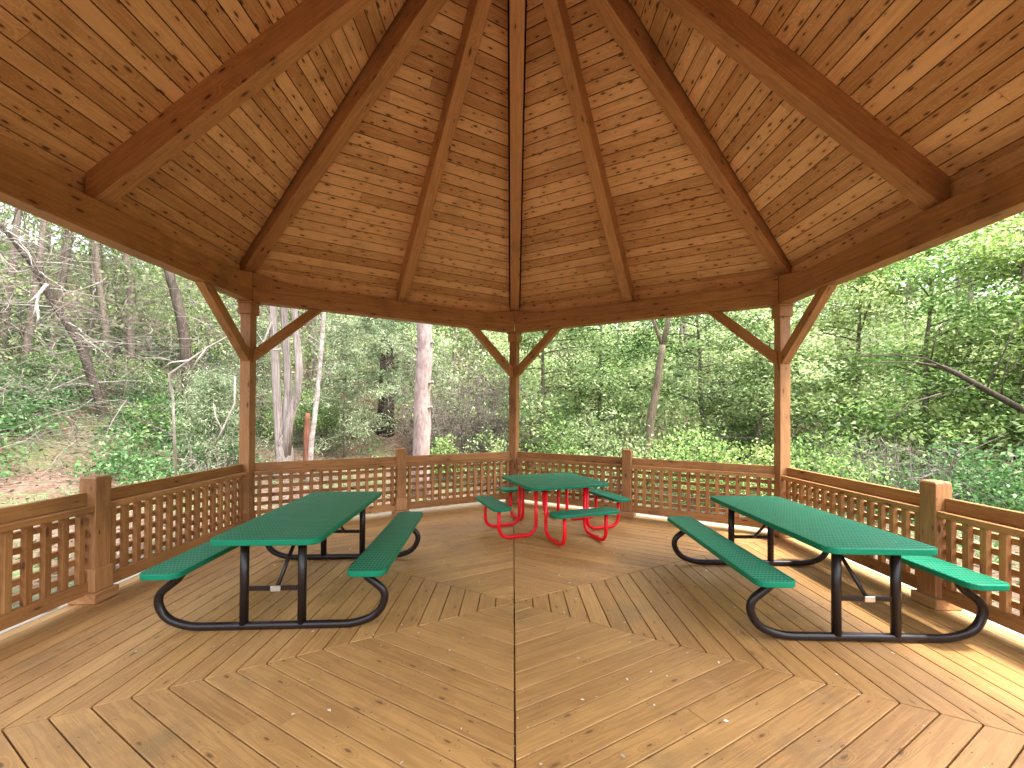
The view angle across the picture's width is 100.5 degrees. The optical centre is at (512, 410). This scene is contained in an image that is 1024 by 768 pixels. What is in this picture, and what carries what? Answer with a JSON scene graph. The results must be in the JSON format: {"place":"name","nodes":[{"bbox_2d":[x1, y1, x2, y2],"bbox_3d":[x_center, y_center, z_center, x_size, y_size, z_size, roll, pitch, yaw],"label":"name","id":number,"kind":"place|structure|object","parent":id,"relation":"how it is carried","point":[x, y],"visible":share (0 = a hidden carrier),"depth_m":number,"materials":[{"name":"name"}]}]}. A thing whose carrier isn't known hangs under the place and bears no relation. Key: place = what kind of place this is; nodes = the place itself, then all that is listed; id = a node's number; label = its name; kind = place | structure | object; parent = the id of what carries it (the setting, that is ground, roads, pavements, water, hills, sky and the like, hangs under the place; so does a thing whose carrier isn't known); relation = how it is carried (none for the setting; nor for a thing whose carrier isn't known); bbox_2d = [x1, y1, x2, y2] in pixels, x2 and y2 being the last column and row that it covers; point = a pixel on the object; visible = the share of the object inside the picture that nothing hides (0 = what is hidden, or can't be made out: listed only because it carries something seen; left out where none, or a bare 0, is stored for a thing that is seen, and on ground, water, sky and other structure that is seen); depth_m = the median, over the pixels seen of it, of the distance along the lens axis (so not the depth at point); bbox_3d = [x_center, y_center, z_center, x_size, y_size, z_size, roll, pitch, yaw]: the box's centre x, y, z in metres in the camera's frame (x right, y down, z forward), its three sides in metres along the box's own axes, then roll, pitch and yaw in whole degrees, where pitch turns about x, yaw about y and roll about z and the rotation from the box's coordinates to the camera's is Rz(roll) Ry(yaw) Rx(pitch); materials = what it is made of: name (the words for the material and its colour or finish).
{"place":"outdoors","nodes":[
{"label":"outdoors","id":0,"kind":"place"},
{"bbox_2d":[0,203,1014,328],"label":"sky","id":1,"kind":"structure","parent":0,"point":[2,203],"materials":[{"name":"white"}]},
{"bbox_2d":[0,238,1022,625],"bbox_3d":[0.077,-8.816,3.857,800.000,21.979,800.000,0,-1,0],"label":"ground","id":2,"kind":"structure","parent":0,"point":[46,486],"depth_m":12.18,"materials":[{"name":"brown soil"}]},
{"bbox_2d":[0,292,65,343],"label":"shrub","id":3,"kind":"object","parent":2,"relation":"on","point":[46,315],"visible":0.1,"depth_m":15.67,"materials":[{"name":"green plant"}]},
{"bbox_2d":[0,222,107,418],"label":"leaning dead tree","id":4,"kind":"object","parent":2,"relation":"on","point":[49,293],"visible":0.7,"depth_m":12.85,"materials":[{"name":"wood"}]},
{"bbox_2d":[27,283,47,326],"bbox_3d":[-9.817,-2.190,8.815,0.339,0.909,0.114,0,-1,-9],"label":"broken limb","id":5,"kind":"object","parent":4,"relation":"attached to","point":[38,295],"visible":1,"depth_m":8.82,"materials":[{"name":"white wood"}]},
{"bbox_2d":[0,208,166,411],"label":"dead branch","id":6,"kind":"object","parent":4,"relation":"hanging from","point":[92,341],"visible":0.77,"depth_m":12.69,"materials":[{"name":"grey wood"}]},
{"bbox_2d":[13,347,121,391],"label":"shrub","id":7,"kind":"object","parent":2,"relation":"on","point":[52,364],"visible":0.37,"depth_m":13.26,"materials":[{"name":"green plant"}]},
{"bbox_2d":[0,204,143,350],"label":"mossy tree","id":8,"kind":"object","parent":2,"relation":"on","point":[95,321],"visible":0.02,"depth_m":16.96,"materials":[{"name":"green plant"}]},
{"bbox_2d":[38,223,135,374],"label":"slim tree","id":9,"kind":"object","parent":2,"relation":"on","point":[129,289],"depth_m":15.97,"materials":[{"name":"grey plant"}]},
{"bbox_2d":[31,226,195,444],"bbox_3d":[-11.308,-4.395,13.151,7.264,11.161,6.855,0,-1,0],"label":"dark tree","id":10,"kind":"object","parent":2,"relation":"on","point":[170,278],"visible":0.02,"depth_m":12.93,"materials":[{"name":"brown plant"}]},
{"bbox_2d":[57,347,178,399],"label":"shrub","id":11,"kind":"object","parent":2,"relation":"on","point":[130,373],"visible":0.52,"depth_m":14.38,"materials":[{"name":"green plant"}]},
{"bbox_2d":[116,392,204,446],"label":"shrub","id":12,"kind":"object","parent":2,"relation":"on","point":[153,419],"visible":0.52,"depth_m":12.42,"materials":[{"name":"green plant"}]},
{"bbox_2d":[162,336,234,499],"bbox_3d":[-6.164,0.250,8.616,1.709,3.590,0.637,0,-1,0],"label":"bare branch","id":13,"kind":"object","parent":2,"relation":"on","point":[201,353],"visible":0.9,"depth_m":8.41,"materials":[{"name":"grey wood"}]},
{"bbox_2d":[0,202,416,475],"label":"brushwood","id":14,"kind":"object","parent":2,"relation":"on","point":[92,312],"visible":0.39,"depth_m":12.51,"materials":[{"name":"plant"}]},
{"bbox_2d":[148,425,270,490],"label":"bare bush","id":15,"kind":"object","parent":2,"relation":"on","point":[194,462],"visible":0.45,"depth_m":9.69,"materials":[{"name":"plant"}]},
{"bbox_2d":[157,362,273,473],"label":"spruce sapling","id":16,"kind":"object","parent":2,"relation":"on","point":[211,389],"visible":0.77,"depth_m":11.12,"materials":[{"name":"green plant"}]},
{"bbox_2d":[169,430,262,468],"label":"shrub","id":17,"kind":"object","parent":2,"relation":"on","point":[231,451],"visible":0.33,"depth_m":11.14,"materials":[{"name":"green plant"}]},
{"bbox_2d":[216,316,306,437],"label":"spruce sapling","id":18,"kind":"object","parent":2,"relation":"on","point":[263,364],"visible":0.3,"depth_m":14.40,"materials":[{"name":"green plant"}]},
{"bbox_2d":[256,305,302,475],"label":"cedar tree","id":19,"kind":"object","parent":2,"relation":"on","point":[284,415],"visible":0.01,"depth_m":11.41,"materials":[{"name":"grey plant"}]},
{"bbox_2d":[255,379,347,443],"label":"shrub","id":20,"kind":"object","parent":2,"relation":"on","point":[322,423],"visible":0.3,"depth_m":14.57,"materials":[{"name":"green plant"}]},
{"bbox_2d":[303,413,309,479],"bbox_3d":[-5.518,1.016,11.405,0.200,1.906,0.205,0,-1,0],"label":"tree stump","id":21,"kind":"object","parent":2,"relation":"on","point":[306,435],"visible":0.64,"depth_m":11.34,"materials":[{"name":"brown wood"}]},
{"bbox_2d":[301,312,338,481],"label":"birch sapling","id":22,"kind":"object","parent":2,"relation":"on","point":[316,402],"visible":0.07,"depth_m":10.97,"materials":[{"name":"white plant"}]},
{"bbox_2d":[294,387,373,437],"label":"shrub","id":23,"kind":"object","parent":2,"relation":"on","point":[320,411],"visible":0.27,"depth_m":15.75,"materials":[{"name":"green plant"}]},
{"bbox_2d":[292,314,399,457],"bbox_3d":[-5.926,-0.870,14.683,4.054,5.332,3.956,0,-1,0],"label":"spruce sapling","id":24,"kind":"object","parent":2,"relation":"on","point":[349,348],"visible":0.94,"depth_m":14.37,"materials":[{"name":"green plant"}]},
{"bbox_2d":[266,313,465,437],"bbox_3d":[-4.852,-4.619,17.187,6.425,11.500,7.592,0,-1,29],"label":"spruce tree","id":25,"kind":"object","parent":2,"relation":"on","point":[388,332],"visible":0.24,"depth_m":16.50,"materials":[{"name":"green plant"}]},
{"bbox_2d":[412,323,433,495],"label":"pine tree","id":26,"kind":"object","parent":2,"relation":"on","point":[422,413],"visible":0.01,"depth_m":10.35,"materials":[{"name":"grey plant"}]},
{"bbox_2d":[372,330,500,454],"bbox_3d":[-2.729,-0.507,16.172,4.890,4.799,4.273,0,-1,0],"label":"bare bush","id":27,"kind":"object","parent":2,"relation":"on","point":[408,422],"visible":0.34,"depth_m":15.59,"materials":[{"name":"grey plant"}]},
{"bbox_2d":[429,432,465,479],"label":"shrub","id":28,"kind":"object","parent":2,"relation":"on","point":[440,446],"visible":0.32,"depth_m":11.79,"materials":[{"name":"green plant"}]},
{"bbox_2d":[391,327,557,471],"bbox_3d":[-1.293,-0.276,13.484,5.155,4.699,4.898,1,-1,-33],"label":"bare bush","id":29,"kind":"object","parent":2,"relation":"on","point":[479,424],"visible":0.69,"depth_m":13.11,"materials":[{"name":"grey plant"}]},
{"bbox_2d":[451,425,530,488],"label":"shrub","id":30,"kind":"object","parent":2,"relation":"on","point":[494,450],"visible":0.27,"depth_m":11.51,"materials":[{"name":"green plant"}]},
{"bbox_2d":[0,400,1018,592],"bbox_3d":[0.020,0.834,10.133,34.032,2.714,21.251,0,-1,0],"label":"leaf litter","id":31,"kind":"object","parent":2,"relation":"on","point":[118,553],"visible":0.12,"depth_m":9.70,"materials":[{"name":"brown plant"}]},
{"bbox_2d":[0,303,1018,582],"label":"undergrowth","id":32,"kind":"object","parent":2,"relation":"on","point":[6,419],"visible":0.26,"depth_m":11.71,"materials":[{"name":"green plant"}]},
{"bbox_2d":[0,202,1023,510],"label":"woodland","id":33,"kind":"object","parent":2,"relation":"on","point":[674,406],"visible":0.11,"depth_m":16.75,"materials":[{"name":"green plant"}]},
{"bbox_2d":[455,325,635,473],"bbox_3d":[0.969,-1.530,14.009,5.918,7.267,5.960,0,-1,0],"label":"broadleaf tree","id":34,"kind":"object","parent":2,"relation":"on","point":[543,402],"visible":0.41,"depth_m":13.63,"materials":[{"name":"green plant"}]},
{"bbox_2d":[522,410,598,495],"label":"shrub","id":35,"kind":"object","parent":2,"relation":"on","point":[568,450],"visible":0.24,"depth_m":10.88,"materials":[{"name":"green plant"}]},
{"bbox_2d":[543,394,673,495],"bbox_3d":[2.387,0.928,11.198,3.418,2.709,3.387,0,-1,0],"label":"shrub","id":36,"kind":"object","parent":2,"relation":"on","point":[603,434],"visible":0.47,"depth_m":11.10,"materials":[{"name":"green plant"}]},
{"bbox_2d":[528,317,703,455],"bbox_3d":[3.636,-2.069,15.603,6.420,8.423,7.466,0,-1,0],"label":"broadleaf tree","id":37,"kind":"object","parent":2,"relation":"on","point":[626,353],"visible":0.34,"depth_m":15.29,"materials":[{"name":"green plant"}]},
{"bbox_2d":[641,318,679,485],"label":"forked tree","id":38,"kind":"object","parent":2,"relation":"on","point":[651,414],"visible":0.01,"depth_m":11.93,"materials":[{"name":"beige plant"}]},
{"bbox_2d":[633,415,755,502],"bbox_3d":[4.339,1.196,10.239,3.188,2.165,3.113,0,-1,41],"label":"shrub","id":39,"kind":"object","parent":2,"relation":"on","point":[691,453],"visible":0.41,"depth_m":10.02,"materials":[{"name":"green plant"}]},
{"bbox_2d":[610,308,822,462],"bbox_3d":[6.808,-1.833,15.163,6.889,8.257,6.197,0,-1,14],"label":"broadleaf tree","id":40,"kind":"object","parent":2,"relation":"on","point":[699,358],"visible":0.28,"depth_m":15.06,"materials":[{"name":"green plant"}]},
{"bbox_2d":[672,438,819,507],"bbox_3d":[5.038,1.414,9.495,2.890,1.702,2.801,0,-1,0],"label":"shrub","id":41,"kind":"object","parent":2,"relation":"on","point":[757,447],"visible":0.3,"depth_m":9.29,"materials":[{"name":"green plant"}]},
{"bbox_2d":[662,295,870,483],"bbox_3d":[7.423,-0.725,12.672,5.609,6.197,6.286,0,-1,0],"label":"broadleaf tree","id":42,"kind":"object","parent":2,"relation":"on","point":[764,315],"visible":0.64,"depth_m":12.05,"materials":[{"name":"green plant"}]},
{"bbox_2d":[756,419,919,510],"bbox_3d":[6.884,1.274,9.700,3.293,2.189,2.833,0,-1,13],"label":"shrub","id":43,"kind":"object","parent":2,"relation":"on","point":[838,463],"visible":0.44,"depth_m":9.30,"materials":[{"name":"green plant"}]},
{"bbox_2d":[724,234,984,466],"bbox_3d":[10.451,-1.783,13.073,6.954,8.061,6.052,0,-1,0],"label":"broadleaf tree","id":44,"kind":"object","parent":2,"relation":"on","point":[832,321],"visible":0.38,"depth_m":12.43,"materials":[{"name":"green plant"}]},
{"bbox_2d":[791,435,990,492],"bbox_3d":[8.704,1.690,10.256,3.849,2.326,3.324,0,-1,40],"label":"bush","id":45,"kind":"object","parent":2,"relation":"on","point":[877,457],"visible":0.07,"depth_m":10.16,"materials":[{"name":"green plant"}]},
{"bbox_2d":[794,223,1023,478],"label":"broadleaf tree","id":46,"kind":"object","parent":2,"relation":"on","point":[929,311],"visible":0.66,"depth_m":11.16,"materials":[{"name":"green plant"}]},
{"bbox_2d":[808,425,1023,515],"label":"bare bush","id":47,"kind":"object","parent":2,"relation":"on","point":[909,467],"visible":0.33,"depth_m":8.96,"materials":[{"name":"plant"}]},
{"bbox_2d":[814,306,1023,426],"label":"fallen tree","id":48,"kind":"object","parent":2,"relation":"on","point":[1000,397],"visible":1,"depth_m":8.95,"materials":[{"name":"grey wood"}]},
{"bbox_2d":[860,214,1023,492],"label":"broadleaf tree","id":49,"kind":"object","parent":2,"relation":"on","point":[994,244],"visible":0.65,"depth_m":10.70,"materials":[{"name":"green plant"}]},
{"bbox_2d":[873,432,1023,522],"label":"shrub","id":50,"kind":"object","parent":2,"relation":"on","point":[956,484],"visible":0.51,"depth_m":8.38,"materials":[{"name":"green plant"}]},
{"bbox_2d":[905,214,1023,421],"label":"broadleaf tree","id":51,"kind":"object","parent":2,"relation":"on","point":[1010,385],"visible":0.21,"depth_m":10.83,"materials":[{"name":"green plant"}]},
{"bbox_2d":[959,443,1023,511],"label":"shrub","id":52,"kind":"object","parent":2,"relation":"on","point":[1006,485],"visible":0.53,"depth_m":7.97,"materials":[{"name":"green plant"}]},
{"bbox_2d":[0,500,1023,767],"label":"deck floor","id":53,"kind":"structure","parent":0,"point":[126,676],"depth_m":2.78,"materials":[{"name":"brown wood"}]},
{"bbox_2d":[139,491,422,630],"bbox_3d":[-1.881,1.315,4.058,1.764,0.735,1.940,0,-1,-3],"label":"picnic table","id":54,"kind":"object","parent":53,"relation":"on","point":[313,518],"visible":1,"depth_m":3.31,"materials":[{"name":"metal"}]},
{"bbox_2d":[58,522,958,764],"bbox_3d":[0.059,1.687,3.900,6.665,0.009,5.471,0,-1,0],"label":"leaf debris","id":55,"kind":"object","parent":53,"relation":"on","point":[725,720],"visible":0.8,"depth_m":2.72,"materials":[{"name":"brown plant"}]},
{"bbox_2d":[0,0,1023,634],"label":"gazebo","id":56,"kind":"object","parent":53,"relation":"on","point":[514,170],"visible":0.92,"depth_m":4.69,"materials":[{"name":"brown wood"}]},
{"bbox_2d":[475,472,629,545],"bbox_3d":[0.585,1.359,6.217,2.109,0.709,2.109,1,-1,-21],"label":"square picnic table","id":57,"kind":"object","parent":53,"relation":"on","point":[544,483],"visible":1,"depth_m":5.92,"materials":[{"name":"green metal"}]},
{"bbox_2d":[667,495,1009,642],"bbox_3d":[2.628,1.340,3.932,1.764,0.735,1.940,0,-1,1],"label":"picnic table","id":58,"kind":"object","parent":53,"relation":"on","point":[837,537],"visible":1,"depth_m":3.20,"materials":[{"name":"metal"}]}
]}

